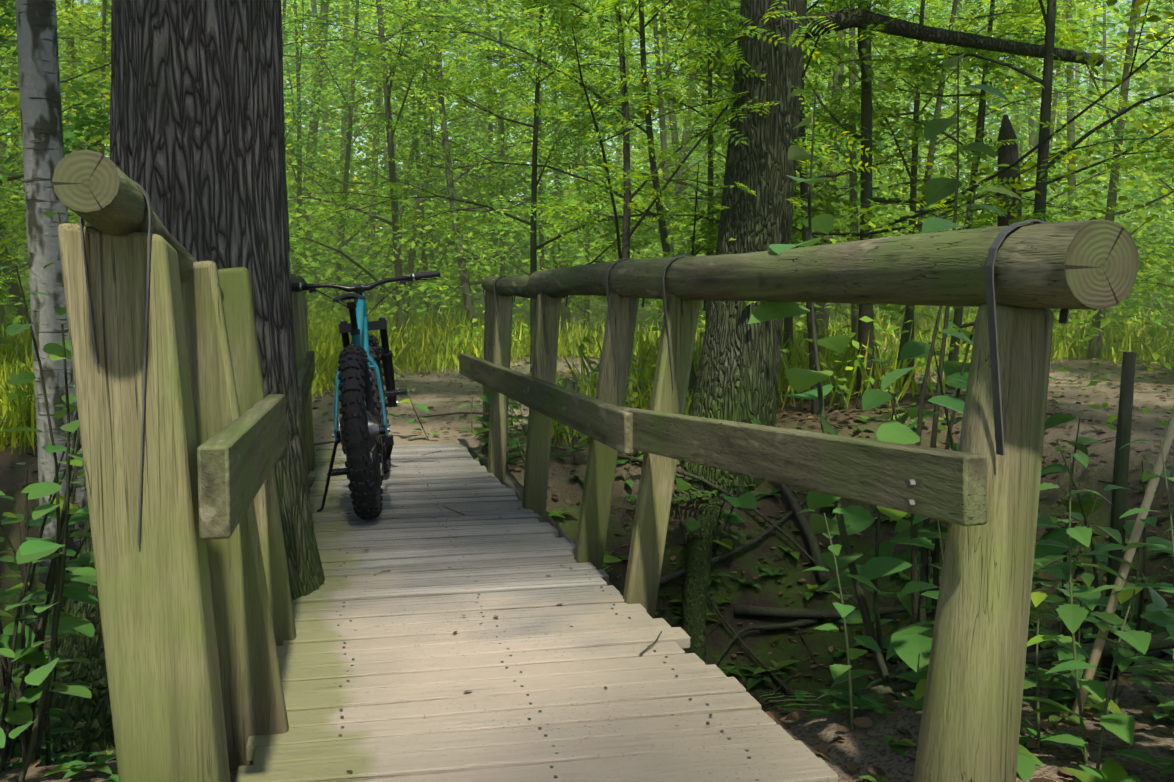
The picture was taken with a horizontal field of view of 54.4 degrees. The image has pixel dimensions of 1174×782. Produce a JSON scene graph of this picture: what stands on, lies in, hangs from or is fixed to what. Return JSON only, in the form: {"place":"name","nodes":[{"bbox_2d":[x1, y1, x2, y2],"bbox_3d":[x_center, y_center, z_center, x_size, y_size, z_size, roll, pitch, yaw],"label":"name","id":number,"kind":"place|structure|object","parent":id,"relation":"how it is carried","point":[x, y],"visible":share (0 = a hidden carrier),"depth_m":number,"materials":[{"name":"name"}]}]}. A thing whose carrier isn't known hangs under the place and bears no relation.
{"place":"outdoors","nodes":[
{"label":"outdoors","id":0,"kind":"place"},
{"bbox_2d":[0,211,98,769],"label":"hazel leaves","id":1,"kind":"object","parent":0,"point":[82,573],"visible":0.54,"depth_m":2.38,"materials":[{"name":"green plant"}]},
{"bbox_2d":[466,447,611,585],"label":"plank ends","id":2,"kind":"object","parent":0,"point":[510,481],"depth_m":5.93,"materials":[{"name":"grey wood"}]},
{"bbox_2d":[235,443,838,781],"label":"bridge deck","id":3,"kind":"structure","parent":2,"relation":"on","point":[415,661],"depth_m":2.97,"materials":[{"name":"beige wood"}]},
{"bbox_2d":[291,270,440,520],"bbox_3d":[-1.049,-0.022,5.390,0.816,1.040,1.888,-6,6,-7],"label":"bicycle","id":4,"kind":"object","parent":3,"relation":"on","point":[363,438],"visible":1,"depth_m":4.93,"materials":[{"name":"black rubber"}]},
{"bbox_2d":[336,449,915,780],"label":"bridge nails","id":5,"kind":"object","parent":3,"relation":"in","point":[910,503],"visible":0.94,"depth_m":2.77,"materials":[{"name":"grey metal"}]},
{"bbox_2d":[0,228,1173,781],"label":"ground","id":6,"kind":"structure","parent":0,"point":[854,746],"depth_m":6.09,"materials":[{"name":"brown soil"}]},
{"bbox_2d":[15,0,87,583],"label":"birch trees","id":7,"kind":"object","parent":6,"relation":"on","point":[40,100],"visible":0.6,"depth_m":5.23,"materials":[{"name":"grey plant"}]},
{"bbox_2d":[18,0,324,762],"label":"oak tree","id":8,"kind":"object","parent":6,"relation":"on","point":[197,137],"visible":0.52,"depth_m":3.46,"materials":[{"name":"brown plant"}]},
{"bbox_2d":[0,484,1032,766],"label":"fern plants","id":9,"kind":"object","parent":6,"relation":"on","point":[78,758],"visible":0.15,"depth_m":3.58,"materials":[{"name":"green plant"}]},
{"bbox_2d":[58,223,1053,781],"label":"railing posts","id":10,"kind":"object","parent":6,"relation":"on","point":[196,631],"visible":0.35,"depth_m":2.04,"materials":[{"name":"brown wood"}]},
{"bbox_2d":[52,149,1138,539],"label":"bridge rails","id":11,"kind":"object","parent":10,"relation":"attached to","point":[1090,265],"visible":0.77,"depth_m":2.29,"materials":[{"name":"brown wood"}]},
{"bbox_2d":[79,179,1069,543],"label":"bridge straps","id":12,"kind":"object","parent":11,"relation":"hanging from","point":[993,337],"visible":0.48,"depth_m":1.98,"materials":[{"name":"black metal"}]},
{"bbox_2d":[0,57,1145,781],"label":"plant stems","id":13,"kind":"object","parent":6,"relation":"on","point":[56,575],"visible":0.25,"depth_m":2.75,"materials":[{"name":"green plant"}]},
{"bbox_2d":[586,53,1172,697],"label":"sapling leaves","id":14,"kind":"object","parent":13,"relation":"attached to","point":[906,645],"visible":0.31,"depth_m":3.10,"materials":[{"name":"green plant"}]},
{"bbox_2d":[0,0,1173,437],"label":"forest","id":15,"kind":"object","parent":6,"relation":"on","point":[1142,190],"depth_m":17.28,"materials":[{"name":"green plant"}]},
{"bbox_2d":[0,0,1173,312],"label":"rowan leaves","id":16,"kind":"object","parent":6,"relation":"on","point":[578,22],"visible":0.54,"depth_m":8.32,"materials":[{"name":"green plant"}]},
{"bbox_2d":[0,0,1173,340],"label":"sapling leaves","id":17,"kind":"object","parent":6,"relation":"on","point":[78,130],"visible":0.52,"depth_m":8.21,"materials":[{"name":"green plant"}]},
{"bbox_2d":[0,289,1173,455],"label":"grass","id":18,"kind":"structure","parent":6,"relation":"on","point":[326,345],"depth_m":12.79,"materials":[{"name":"green plant"}]},
{"bbox_2d":[6,402,1173,781],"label":"herbs","id":19,"kind":"object","parent":6,"relation":"on","point":[1112,770],"visible":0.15,"depth_m":2.75,"materials":[{"name":"green plant"}]},
{"bbox_2d":[7,354,1173,781],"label":"leaf litter","id":20,"kind":"object","parent":6,"relation":"on","point":[859,722],"visible":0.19,"depth_m":5.87,"materials":[{"name":"brown plant"}]},
{"bbox_2d":[314,390,1173,713],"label":"fallen branches","id":21,"kind":"object","parent":6,"relation":"on","point":[1158,642],"visible":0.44,"depth_m":5.95,"materials":[{"name":"brown wood"}]},
{"bbox_2d":[384,346,1173,780],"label":"nettle plants","id":22,"kind":"object","parent":6,"relation":"on","point":[1116,720],"visible":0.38,"depth_m":2.51,"materials":[{"name":"green plant"}]},
{"bbox_2d":[386,347,1173,768],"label":"nettle stems","id":23,"kind":"object","parent":22,"relation":"attached to","point":[942,563],"visible":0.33,"depth_m":2.41,"materials":[{"name":"green plant"}]},
{"bbox_2d":[681,0,1103,663],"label":"tree","id":24,"kind":"object","parent":6,"relation":"on","point":[739,370],"visible":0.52,"depth_m":6.64,"materials":[{"name":"brown plant"}]},
{"bbox_2d":[997,115,1021,225],"bbox_3d":[2.834,-0.709,7.713,0.197,2.273,0.195,4,6,34],"label":"snag tree","id":25,"kind":"object","parent":6,"relation":"on","point":[1008,154],"visible":0.29,"depth_m":7.58,"materials":[{"name":"brown plant"}]},
{"bbox_2d":[1070,352,1173,715],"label":"wooden stakes","id":26,"kind":"object","parent":6,"relation":"on","point":[1120,474],"visible":0.65,"depth_m":3.27,"materials":[{"name":"beige wood"}]},
{"bbox_2d":[3,0,1173,237],"label":"sky","id":27,"kind":"structure","parent":0,"point":[336,30],"materials":[{"name":"white"}]}
]}

